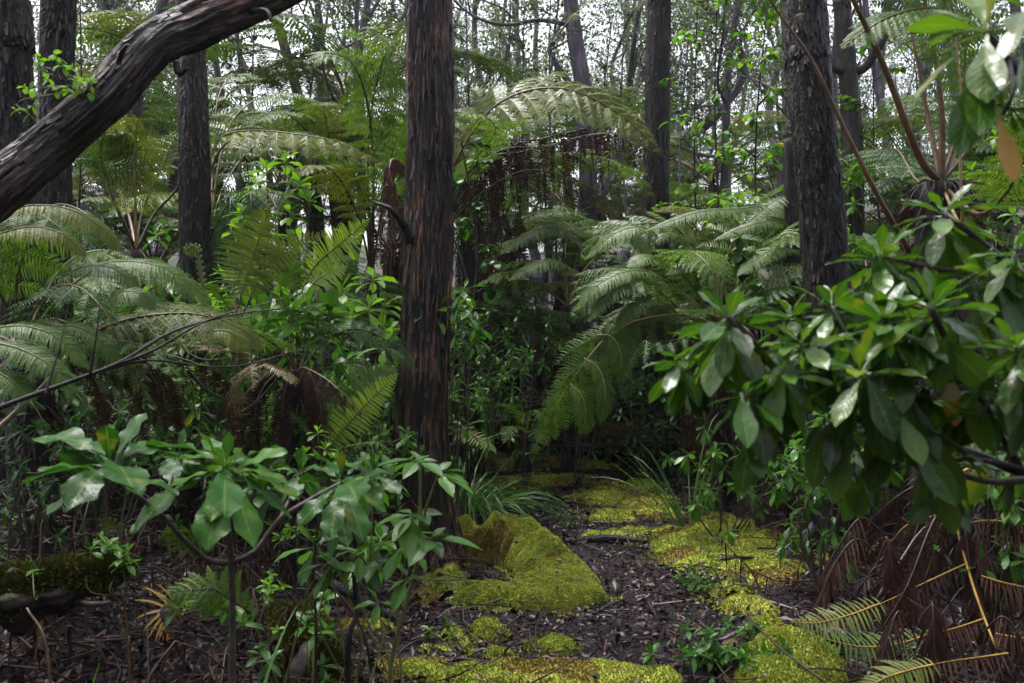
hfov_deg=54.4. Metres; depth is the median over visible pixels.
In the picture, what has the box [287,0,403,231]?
tree
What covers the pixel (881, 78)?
tree
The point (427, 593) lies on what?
moss patch
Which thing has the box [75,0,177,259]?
tree
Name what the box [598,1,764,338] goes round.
tree
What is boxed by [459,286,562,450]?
shrub
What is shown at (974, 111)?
overhanging shrub
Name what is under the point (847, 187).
shrub
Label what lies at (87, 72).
tree
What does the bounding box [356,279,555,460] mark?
tree fern
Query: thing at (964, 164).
tree fern
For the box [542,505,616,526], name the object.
grass tuft
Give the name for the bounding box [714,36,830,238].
tree
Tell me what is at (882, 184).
tree fern
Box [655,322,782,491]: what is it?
shrub
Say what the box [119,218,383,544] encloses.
shrub
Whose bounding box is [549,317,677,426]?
shrub
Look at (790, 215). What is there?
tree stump
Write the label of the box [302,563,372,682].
bare stem
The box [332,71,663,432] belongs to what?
tree fern
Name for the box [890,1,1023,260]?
tree
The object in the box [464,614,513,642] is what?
moss cushion
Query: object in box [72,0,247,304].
tree
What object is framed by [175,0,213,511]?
tree
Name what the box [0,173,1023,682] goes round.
ground
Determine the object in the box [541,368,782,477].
shrub
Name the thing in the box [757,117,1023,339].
tree fern
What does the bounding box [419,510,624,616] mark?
moss mound
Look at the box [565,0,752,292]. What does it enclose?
tree
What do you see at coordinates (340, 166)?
tree fern
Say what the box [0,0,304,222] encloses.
leaning log
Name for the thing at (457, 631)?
moss patch
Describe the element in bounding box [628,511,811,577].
moss patch
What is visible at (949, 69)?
tree
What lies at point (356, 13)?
tree
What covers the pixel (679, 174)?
young tree
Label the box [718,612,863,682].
moss bank
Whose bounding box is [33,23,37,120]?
tree
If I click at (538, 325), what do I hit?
tree fern
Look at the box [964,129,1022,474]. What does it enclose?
shrub
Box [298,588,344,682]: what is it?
seedling
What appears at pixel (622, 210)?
tree fern
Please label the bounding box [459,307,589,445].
shrub
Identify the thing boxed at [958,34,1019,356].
young tree
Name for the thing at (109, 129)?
tree
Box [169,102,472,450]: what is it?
tree fern
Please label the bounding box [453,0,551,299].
tree
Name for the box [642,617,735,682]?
weed patch
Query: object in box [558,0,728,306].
tree
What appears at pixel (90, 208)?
young tree
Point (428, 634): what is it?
seedling
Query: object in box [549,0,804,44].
tree fern
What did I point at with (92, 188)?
tree fern
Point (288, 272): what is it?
ground fern
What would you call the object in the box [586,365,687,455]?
shrub
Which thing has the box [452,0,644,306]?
tree
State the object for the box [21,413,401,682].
lobed shrub
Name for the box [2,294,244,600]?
shrub
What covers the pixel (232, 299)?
tree fern
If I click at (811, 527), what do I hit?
fallen stick
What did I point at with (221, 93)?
tree
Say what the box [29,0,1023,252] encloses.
sky
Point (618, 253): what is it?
tree
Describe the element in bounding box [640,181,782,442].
tree fern
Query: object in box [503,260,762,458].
tree fern
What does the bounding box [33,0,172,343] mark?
tree
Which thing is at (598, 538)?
fallen stick
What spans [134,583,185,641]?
ground fern
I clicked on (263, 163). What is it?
shrub
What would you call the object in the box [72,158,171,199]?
tree fern
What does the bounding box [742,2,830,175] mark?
tree
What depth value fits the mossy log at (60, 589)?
3.43 m
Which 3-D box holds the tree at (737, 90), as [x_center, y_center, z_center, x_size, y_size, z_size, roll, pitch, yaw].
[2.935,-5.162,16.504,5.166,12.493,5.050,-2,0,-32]
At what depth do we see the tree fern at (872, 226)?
11.68 m
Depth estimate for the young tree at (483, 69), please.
13.49 m
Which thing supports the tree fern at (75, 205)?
on the ground
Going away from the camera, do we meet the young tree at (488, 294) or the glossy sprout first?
the glossy sprout
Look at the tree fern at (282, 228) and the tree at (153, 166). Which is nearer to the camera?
the tree fern at (282, 228)
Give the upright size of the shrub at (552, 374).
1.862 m
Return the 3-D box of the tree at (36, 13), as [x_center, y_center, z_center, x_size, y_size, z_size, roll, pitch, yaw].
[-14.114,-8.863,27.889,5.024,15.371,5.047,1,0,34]
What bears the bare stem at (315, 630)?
on the ground
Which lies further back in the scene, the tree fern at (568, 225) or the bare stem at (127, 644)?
the tree fern at (568, 225)
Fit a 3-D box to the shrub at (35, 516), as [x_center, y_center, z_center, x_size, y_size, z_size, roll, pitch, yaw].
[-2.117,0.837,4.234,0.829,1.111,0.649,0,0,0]
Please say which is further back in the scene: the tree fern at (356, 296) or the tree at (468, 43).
the tree at (468, 43)
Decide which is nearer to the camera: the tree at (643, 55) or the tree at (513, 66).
the tree at (643, 55)
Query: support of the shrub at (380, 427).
on the ground
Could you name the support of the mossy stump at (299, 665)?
on the ground
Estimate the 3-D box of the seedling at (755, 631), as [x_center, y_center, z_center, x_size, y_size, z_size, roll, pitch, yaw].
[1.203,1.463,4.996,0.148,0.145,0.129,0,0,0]
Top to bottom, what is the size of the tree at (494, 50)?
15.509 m
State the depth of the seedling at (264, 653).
3.88 m
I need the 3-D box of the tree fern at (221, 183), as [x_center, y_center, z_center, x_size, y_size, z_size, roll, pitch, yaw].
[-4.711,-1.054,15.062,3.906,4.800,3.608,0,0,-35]
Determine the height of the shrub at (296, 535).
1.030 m
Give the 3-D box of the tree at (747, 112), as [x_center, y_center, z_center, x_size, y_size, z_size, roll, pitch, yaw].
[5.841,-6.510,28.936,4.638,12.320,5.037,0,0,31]
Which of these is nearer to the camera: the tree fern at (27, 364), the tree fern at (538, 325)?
the tree fern at (27, 364)
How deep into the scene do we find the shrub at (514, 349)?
12.36 m
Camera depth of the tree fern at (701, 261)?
7.86 m
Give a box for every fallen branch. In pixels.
[308,568,406,625]
[698,556,754,564]
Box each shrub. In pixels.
[0,408,106,655]
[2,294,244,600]
[11,74,76,122]
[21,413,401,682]
[33,50,97,101]
[55,317,201,550]
[58,309,279,532]
[79,218,178,486]
[112,287,301,466]
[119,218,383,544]
[146,321,326,580]
[148,279,278,523]
[199,370,430,564]
[204,319,395,508]
[222,147,365,472]
[227,286,399,479]
[229,283,366,520]
[272,424,346,611]
[315,302,522,499]
[325,264,455,537]
[447,278,491,517]
[449,300,598,493]
[449,305,582,490]
[451,297,535,456]
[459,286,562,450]
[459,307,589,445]
[484,332,609,434]
[521,316,623,419]
[537,311,651,490]
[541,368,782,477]
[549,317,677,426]
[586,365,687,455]
[642,183,1023,534]
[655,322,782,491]
[659,265,897,468]
[674,422,803,544]
[693,232,767,517]
[700,185,773,504]
[756,407,903,594]
[802,375,996,514]
[839,151,889,482]
[906,0,1023,182]
[918,468,1023,667]
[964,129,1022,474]
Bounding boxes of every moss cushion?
[458,642,522,659]
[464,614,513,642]
[519,631,584,655]
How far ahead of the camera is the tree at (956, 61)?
17.99 m
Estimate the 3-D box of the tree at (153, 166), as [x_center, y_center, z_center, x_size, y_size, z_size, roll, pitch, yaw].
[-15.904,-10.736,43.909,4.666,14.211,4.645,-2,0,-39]
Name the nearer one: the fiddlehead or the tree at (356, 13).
the fiddlehead
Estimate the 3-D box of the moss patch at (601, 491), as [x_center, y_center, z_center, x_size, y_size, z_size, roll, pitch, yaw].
[1.071,1.458,9.339,1.306,0.177,2.515,0,0,0]
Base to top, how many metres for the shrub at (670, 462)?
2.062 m
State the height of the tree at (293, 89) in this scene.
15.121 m
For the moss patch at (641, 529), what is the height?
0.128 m
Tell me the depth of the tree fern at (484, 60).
13.76 m
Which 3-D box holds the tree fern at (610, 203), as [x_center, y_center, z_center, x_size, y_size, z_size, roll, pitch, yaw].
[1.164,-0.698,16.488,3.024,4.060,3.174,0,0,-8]
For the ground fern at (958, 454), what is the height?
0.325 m
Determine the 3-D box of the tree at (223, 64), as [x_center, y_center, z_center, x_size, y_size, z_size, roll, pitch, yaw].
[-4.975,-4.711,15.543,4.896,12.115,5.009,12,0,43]
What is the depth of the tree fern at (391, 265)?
13.93 m
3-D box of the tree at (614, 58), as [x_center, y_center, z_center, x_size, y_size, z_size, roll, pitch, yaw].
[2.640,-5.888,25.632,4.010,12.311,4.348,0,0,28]
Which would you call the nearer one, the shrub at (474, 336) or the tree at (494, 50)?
the shrub at (474, 336)
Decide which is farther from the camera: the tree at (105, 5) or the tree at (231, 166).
the tree at (231, 166)
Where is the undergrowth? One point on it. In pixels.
(504, 421)
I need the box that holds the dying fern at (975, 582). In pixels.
[791,464,1023,682]
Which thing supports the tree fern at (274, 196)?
on the ground
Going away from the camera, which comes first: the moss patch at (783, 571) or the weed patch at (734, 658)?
the weed patch at (734, 658)
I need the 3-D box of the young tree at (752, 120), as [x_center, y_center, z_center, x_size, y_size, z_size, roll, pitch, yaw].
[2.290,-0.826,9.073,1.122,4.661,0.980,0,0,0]
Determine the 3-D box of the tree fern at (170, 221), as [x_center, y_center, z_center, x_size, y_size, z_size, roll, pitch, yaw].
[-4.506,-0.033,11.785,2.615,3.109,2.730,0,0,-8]
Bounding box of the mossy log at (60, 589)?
[0,549,139,636]
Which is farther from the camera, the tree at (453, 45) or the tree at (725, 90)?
the tree at (453, 45)
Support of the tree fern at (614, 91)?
on the ground
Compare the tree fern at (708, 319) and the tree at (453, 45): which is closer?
the tree fern at (708, 319)
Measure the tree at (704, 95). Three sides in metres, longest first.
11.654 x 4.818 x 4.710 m
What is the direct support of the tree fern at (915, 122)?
on the ground
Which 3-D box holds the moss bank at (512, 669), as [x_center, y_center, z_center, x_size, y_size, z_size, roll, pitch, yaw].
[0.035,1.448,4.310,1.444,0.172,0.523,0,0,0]
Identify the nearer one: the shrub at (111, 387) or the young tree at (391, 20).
the shrub at (111, 387)
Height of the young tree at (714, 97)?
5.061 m
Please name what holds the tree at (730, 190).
on the ground
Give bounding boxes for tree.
[0,0,56,561]
[31,0,79,78]
[32,0,146,131]
[32,0,169,250]
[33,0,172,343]
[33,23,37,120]
[34,0,165,275]
[35,11,140,72]
[36,0,80,539]
[37,0,280,320]
[72,0,113,306]
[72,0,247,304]
[72,21,154,430]
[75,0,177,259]
[77,0,135,231]
[115,1,168,254]
[123,57,251,293]
[124,0,279,229]
[137,2,234,133]
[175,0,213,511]
[207,37,262,201]
[208,24,347,286]
[211,27,298,292]
[212,33,287,375]
[232,61,291,231]
[235,0,349,372]
[253,1,382,225]
[259,0,352,272]
[261,0,517,377]
[273,0,404,362]
[280,0,406,260]
[281,0,486,348]
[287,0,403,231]
[289,0,382,355]
[292,0,583,405]
[299,0,369,244]
[324,0,491,255]
[329,0,552,263]
[331,1,403,284]
[368,0,471,283]
[374,2,487,212]
[375,21,492,220]
[376,15,405,312]
[380,0,467,570]
[386,0,532,347]
[448,133,506,508]
[452,0,509,302]
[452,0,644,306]
[453,0,496,282]
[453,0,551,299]
[459,0,588,351]
[461,0,545,263]
[478,0,552,288]
[486,0,712,338]
[488,0,569,343]
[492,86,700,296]
[494,0,564,300]
[508,0,597,340]
[512,0,621,319]
[521,0,711,349]
[532,12,638,262]
[537,0,718,317]
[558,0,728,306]
[560,11,633,313]
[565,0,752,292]
[569,0,778,289]
[578,0,695,325]
[579,0,710,265]
[584,0,644,296]
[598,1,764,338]
[611,0,828,285]
[630,21,727,443]
[634,1,749,241]
[636,0,673,472]
[639,0,779,303]
[639,0,930,216]
[648,0,778,336]
[658,0,783,486]
[670,0,889,346]
[671,0,790,286]
[672,4,774,235]
[673,0,779,215]
[677,0,902,333]
[711,0,785,497]
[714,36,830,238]
[720,0,887,175]
[735,0,926,102]
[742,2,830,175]
[757,0,1023,216]
[779,0,863,558]
[829,0,904,222]
[831,0,892,290]
[836,25,916,325]
[854,0,1001,215]
[859,0,981,299]
[865,4,964,153]
[871,15,950,187]
[883,0,1023,267]
[888,12,950,153]
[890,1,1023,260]
[893,0,1022,205]
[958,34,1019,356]
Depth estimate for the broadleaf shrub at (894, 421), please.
1.94 m
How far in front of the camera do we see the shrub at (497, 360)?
9.29 m
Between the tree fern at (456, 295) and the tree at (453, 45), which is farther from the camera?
the tree at (453, 45)
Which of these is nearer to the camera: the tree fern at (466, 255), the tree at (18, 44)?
the tree at (18, 44)
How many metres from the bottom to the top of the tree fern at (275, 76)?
5.743 m
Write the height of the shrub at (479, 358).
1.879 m
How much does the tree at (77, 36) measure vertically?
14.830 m
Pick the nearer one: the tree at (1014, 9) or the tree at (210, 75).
the tree at (1014, 9)
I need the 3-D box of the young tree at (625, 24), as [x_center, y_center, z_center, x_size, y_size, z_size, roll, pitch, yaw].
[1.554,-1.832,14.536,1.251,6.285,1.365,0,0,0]
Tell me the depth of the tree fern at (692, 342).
10.90 m
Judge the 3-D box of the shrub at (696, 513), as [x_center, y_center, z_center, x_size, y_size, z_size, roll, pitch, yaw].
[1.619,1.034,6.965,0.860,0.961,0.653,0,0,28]
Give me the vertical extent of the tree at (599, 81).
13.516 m
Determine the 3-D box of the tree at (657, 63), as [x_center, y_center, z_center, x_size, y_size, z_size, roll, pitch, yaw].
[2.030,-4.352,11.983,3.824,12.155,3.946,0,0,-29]
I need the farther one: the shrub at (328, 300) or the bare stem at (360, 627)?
the shrub at (328, 300)
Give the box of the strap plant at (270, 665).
[263,606,296,682]
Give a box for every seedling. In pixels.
[0,554,43,599]
[76,535,141,596]
[92,530,139,580]
[163,583,336,682]
[177,570,291,682]
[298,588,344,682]
[404,615,456,645]
[737,617,764,641]
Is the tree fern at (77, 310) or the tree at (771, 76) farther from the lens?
the tree at (771, 76)
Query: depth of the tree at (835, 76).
12.65 m
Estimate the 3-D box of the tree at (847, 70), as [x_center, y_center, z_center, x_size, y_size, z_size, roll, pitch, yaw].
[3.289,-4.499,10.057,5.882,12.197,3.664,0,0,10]
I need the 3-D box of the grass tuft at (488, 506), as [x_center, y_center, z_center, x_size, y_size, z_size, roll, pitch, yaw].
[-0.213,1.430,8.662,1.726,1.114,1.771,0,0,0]
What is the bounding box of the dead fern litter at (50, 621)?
[0,373,1023,682]
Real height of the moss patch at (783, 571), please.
0.157 m
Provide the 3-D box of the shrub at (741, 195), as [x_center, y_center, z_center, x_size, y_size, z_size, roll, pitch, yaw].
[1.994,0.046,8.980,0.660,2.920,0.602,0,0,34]
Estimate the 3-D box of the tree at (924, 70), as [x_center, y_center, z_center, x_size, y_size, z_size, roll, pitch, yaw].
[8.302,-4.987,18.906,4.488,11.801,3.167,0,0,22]
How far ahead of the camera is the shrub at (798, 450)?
5.88 m
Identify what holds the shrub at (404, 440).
on the ground
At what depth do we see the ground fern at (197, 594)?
3.90 m
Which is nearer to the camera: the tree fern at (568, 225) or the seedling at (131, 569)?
the seedling at (131, 569)
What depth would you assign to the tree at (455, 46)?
32.14 m
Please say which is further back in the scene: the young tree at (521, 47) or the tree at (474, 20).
the tree at (474, 20)
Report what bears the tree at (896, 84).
on the ground
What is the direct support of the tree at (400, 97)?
on the ground
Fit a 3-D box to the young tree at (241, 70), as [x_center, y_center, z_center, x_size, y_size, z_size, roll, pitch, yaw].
[-3.621,-1.502,13.024,1.178,5.639,1.308,0,0,41]
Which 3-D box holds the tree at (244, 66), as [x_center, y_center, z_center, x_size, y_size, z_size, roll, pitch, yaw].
[-6.619,-7.500,26.368,4.951,15.078,4.928,-1,0,36]
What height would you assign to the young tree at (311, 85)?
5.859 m
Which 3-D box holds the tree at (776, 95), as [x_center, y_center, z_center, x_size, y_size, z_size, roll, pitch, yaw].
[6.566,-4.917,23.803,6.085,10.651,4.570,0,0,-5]
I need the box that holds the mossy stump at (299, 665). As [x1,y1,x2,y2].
[264,598,355,682]
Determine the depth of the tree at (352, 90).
37.58 m
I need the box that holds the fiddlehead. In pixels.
[183,243,211,340]
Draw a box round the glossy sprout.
[270,447,482,682]
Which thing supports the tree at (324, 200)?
on the ground
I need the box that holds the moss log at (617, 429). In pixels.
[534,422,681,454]
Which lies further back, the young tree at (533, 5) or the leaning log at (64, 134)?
the young tree at (533, 5)
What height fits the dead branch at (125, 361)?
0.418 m
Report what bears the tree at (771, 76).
on the ground
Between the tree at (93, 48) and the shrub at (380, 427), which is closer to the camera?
the shrub at (380, 427)
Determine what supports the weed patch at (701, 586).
on the ground
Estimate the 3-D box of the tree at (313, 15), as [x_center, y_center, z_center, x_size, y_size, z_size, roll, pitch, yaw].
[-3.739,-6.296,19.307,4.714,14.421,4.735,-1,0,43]
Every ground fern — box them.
[98,516,217,560]
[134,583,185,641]
[166,565,253,625]
[198,206,325,317]
[262,359,398,455]
[266,218,369,296]
[449,426,492,450]
[495,402,550,453]
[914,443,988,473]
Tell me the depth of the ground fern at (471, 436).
8.04 m
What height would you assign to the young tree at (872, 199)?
4.774 m
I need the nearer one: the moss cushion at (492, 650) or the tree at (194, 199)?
the moss cushion at (492, 650)
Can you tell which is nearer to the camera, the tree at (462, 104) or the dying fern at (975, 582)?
the dying fern at (975, 582)
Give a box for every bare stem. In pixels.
[26,607,51,682]
[119,586,131,682]
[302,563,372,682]
[312,513,320,682]
[344,554,358,682]
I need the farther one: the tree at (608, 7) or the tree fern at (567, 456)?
the tree at (608, 7)
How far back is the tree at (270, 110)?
40.58 m
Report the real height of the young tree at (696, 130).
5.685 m
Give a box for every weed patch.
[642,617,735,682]
[672,572,737,600]
[680,616,792,676]
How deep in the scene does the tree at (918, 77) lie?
39.40 m
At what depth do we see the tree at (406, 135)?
29.88 m
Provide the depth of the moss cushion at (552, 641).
4.73 m
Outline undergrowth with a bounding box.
[74,257,1023,522]
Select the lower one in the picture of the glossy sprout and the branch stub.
the glossy sprout
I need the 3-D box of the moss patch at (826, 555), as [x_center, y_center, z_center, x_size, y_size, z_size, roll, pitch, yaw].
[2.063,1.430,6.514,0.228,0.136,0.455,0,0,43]
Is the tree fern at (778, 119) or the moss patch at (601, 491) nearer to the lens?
the moss patch at (601, 491)
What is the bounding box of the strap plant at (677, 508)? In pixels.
[592,410,731,525]
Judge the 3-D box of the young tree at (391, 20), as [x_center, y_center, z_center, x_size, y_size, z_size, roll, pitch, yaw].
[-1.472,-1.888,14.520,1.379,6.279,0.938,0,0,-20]
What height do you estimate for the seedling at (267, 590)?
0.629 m
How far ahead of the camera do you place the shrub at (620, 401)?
12.90 m
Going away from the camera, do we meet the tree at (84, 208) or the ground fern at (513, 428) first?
the ground fern at (513, 428)
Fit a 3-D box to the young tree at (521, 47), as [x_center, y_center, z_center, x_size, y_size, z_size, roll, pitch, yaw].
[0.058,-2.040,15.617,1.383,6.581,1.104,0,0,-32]
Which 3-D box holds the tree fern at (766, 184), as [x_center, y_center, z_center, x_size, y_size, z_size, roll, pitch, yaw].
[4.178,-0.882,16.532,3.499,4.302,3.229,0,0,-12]
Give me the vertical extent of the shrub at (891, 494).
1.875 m
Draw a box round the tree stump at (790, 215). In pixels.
[782,138,804,507]
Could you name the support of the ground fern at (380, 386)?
on the ground
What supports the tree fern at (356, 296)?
on the ground
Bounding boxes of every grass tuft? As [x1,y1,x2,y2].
[450,437,579,522]
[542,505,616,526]
[667,561,721,580]
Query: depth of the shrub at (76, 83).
3.39 m
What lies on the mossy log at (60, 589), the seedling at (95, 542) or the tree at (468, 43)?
the seedling at (95, 542)
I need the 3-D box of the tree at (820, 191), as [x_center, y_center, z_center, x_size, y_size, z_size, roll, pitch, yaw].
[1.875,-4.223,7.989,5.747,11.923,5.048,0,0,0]
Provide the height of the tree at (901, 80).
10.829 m
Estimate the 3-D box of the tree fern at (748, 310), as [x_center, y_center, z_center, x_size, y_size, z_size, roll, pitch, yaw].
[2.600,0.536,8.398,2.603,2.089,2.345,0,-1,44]
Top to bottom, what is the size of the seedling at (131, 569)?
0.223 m
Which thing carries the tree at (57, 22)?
on the ground
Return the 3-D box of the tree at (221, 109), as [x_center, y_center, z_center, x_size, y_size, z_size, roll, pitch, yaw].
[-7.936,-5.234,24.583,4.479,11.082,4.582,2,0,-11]
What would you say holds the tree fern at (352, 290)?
on the ground
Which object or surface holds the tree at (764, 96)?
on the ground
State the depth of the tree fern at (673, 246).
13.16 m
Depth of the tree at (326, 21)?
24.27 m
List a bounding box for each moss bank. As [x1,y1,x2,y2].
[355,652,683,682]
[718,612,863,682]
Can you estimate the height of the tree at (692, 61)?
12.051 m
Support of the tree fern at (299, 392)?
on the ground
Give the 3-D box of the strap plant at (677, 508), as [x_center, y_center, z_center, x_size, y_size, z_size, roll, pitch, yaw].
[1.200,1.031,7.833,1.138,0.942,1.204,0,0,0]
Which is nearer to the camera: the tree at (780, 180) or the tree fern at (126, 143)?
the tree fern at (126, 143)
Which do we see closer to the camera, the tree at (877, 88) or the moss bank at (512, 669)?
the moss bank at (512, 669)
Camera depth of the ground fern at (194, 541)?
4.20 m
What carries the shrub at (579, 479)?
on the ground
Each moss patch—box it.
[332,614,478,655]
[405,561,469,605]
[475,449,620,489]
[560,476,691,522]
[580,523,675,537]
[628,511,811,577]
[689,477,906,502]
[691,556,807,597]
[692,582,780,616]
[811,552,828,568]
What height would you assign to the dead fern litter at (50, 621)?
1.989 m
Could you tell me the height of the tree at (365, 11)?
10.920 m
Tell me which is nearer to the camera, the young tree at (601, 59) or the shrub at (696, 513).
the shrub at (696, 513)
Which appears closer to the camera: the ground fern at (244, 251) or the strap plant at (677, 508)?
the ground fern at (244, 251)
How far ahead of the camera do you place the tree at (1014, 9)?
16.75 m
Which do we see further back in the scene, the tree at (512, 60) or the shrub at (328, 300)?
the tree at (512, 60)
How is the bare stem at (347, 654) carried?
on the ground
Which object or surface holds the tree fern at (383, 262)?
on the ground
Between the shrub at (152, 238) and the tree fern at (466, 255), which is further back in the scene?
the tree fern at (466, 255)
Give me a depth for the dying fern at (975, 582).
4.49 m
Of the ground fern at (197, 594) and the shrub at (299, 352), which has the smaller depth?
the ground fern at (197, 594)
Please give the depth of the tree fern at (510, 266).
11.12 m
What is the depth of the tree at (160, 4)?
13.66 m
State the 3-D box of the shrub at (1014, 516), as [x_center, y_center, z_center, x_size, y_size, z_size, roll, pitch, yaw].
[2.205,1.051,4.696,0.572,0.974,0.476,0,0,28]
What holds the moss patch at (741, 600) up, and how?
on the ground
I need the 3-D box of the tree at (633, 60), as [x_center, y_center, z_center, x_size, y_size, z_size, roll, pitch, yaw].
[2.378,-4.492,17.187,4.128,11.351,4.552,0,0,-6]
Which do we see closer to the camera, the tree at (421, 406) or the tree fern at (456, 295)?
the tree at (421, 406)
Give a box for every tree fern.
[0,203,263,561]
[35,5,377,379]
[36,65,227,518]
[56,291,199,457]
[72,146,170,409]
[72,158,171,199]
[73,196,230,451]
[73,277,238,450]
[74,177,243,395]
[76,288,284,453]
[94,159,379,448]
[106,100,324,293]
[133,124,406,366]
[150,292,399,486]
[157,302,417,585]
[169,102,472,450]
[173,73,382,422]
[206,13,528,407]
[210,97,406,338]
[223,255,401,368]
[253,6,406,462]
[277,193,489,427]
[293,141,478,321]
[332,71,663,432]
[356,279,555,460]
[369,131,598,363]
[375,149,615,471]
[398,209,602,449]
[451,296,643,470]
[477,202,651,473]
[484,201,690,358]
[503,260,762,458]
[507,181,673,309]
[526,183,700,303]
[529,196,803,514]
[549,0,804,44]
[573,225,772,436]
[575,163,764,266]
[575,266,782,470]
[597,110,790,295]
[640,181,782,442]
[642,302,781,350]
[675,284,984,484]
[681,145,881,286]
[695,223,1023,481]
[728,206,915,245]
[746,0,1023,597]
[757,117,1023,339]
[759,120,1023,358]
[776,200,1023,485]
[860,92,1023,457]
[907,161,1023,356]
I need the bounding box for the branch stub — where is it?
[373,201,413,243]
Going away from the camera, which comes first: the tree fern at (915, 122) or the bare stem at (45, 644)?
the bare stem at (45, 644)
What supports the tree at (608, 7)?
on the ground
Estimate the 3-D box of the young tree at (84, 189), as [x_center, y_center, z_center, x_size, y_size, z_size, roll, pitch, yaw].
[-5.329,-1.446,12.968,1.318,5.472,1.437,0,0,-19]
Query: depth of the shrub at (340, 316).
8.76 m
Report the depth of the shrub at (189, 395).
5.61 m
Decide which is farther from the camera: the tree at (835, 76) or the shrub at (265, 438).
the tree at (835, 76)
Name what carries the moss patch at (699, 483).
on the ground
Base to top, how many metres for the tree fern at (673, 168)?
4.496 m
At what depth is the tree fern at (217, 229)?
8.53 m
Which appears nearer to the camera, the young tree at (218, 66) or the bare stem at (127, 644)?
the bare stem at (127, 644)
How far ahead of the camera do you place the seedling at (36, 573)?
3.42 m
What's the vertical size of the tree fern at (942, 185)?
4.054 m
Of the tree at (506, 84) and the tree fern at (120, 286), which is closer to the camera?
the tree fern at (120, 286)
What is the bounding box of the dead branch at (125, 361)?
[0,281,324,409]
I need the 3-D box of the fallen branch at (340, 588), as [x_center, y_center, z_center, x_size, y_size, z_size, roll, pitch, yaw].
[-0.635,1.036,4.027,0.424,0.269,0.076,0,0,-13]
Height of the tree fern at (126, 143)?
3.946 m
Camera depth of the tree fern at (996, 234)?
8.50 m
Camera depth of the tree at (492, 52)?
16.10 m
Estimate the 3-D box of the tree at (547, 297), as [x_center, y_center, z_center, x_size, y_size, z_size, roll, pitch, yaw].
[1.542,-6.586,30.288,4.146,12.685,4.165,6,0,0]
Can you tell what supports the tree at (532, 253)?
on the ground
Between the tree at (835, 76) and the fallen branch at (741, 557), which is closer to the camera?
the fallen branch at (741, 557)
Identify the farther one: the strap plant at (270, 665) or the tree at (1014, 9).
the tree at (1014, 9)
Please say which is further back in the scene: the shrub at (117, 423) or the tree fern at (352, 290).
the tree fern at (352, 290)
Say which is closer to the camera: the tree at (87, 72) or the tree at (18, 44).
the tree at (18, 44)
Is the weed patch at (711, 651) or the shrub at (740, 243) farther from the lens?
the shrub at (740, 243)
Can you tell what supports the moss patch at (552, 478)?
on the ground
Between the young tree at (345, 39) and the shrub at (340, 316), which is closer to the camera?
the shrub at (340, 316)
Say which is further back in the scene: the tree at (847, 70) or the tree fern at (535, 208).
the tree fern at (535, 208)
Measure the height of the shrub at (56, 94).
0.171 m
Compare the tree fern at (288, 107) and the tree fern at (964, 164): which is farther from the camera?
the tree fern at (288, 107)
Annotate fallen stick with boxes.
[565,534,647,543]
[773,521,814,558]
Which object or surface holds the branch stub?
attached to the tree at (421, 406)
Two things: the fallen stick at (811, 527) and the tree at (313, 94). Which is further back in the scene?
the tree at (313, 94)
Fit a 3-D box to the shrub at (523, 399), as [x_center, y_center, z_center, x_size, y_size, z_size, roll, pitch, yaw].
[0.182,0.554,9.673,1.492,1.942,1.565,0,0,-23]
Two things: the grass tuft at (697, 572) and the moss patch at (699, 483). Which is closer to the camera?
the grass tuft at (697, 572)
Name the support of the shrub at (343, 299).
on the ground

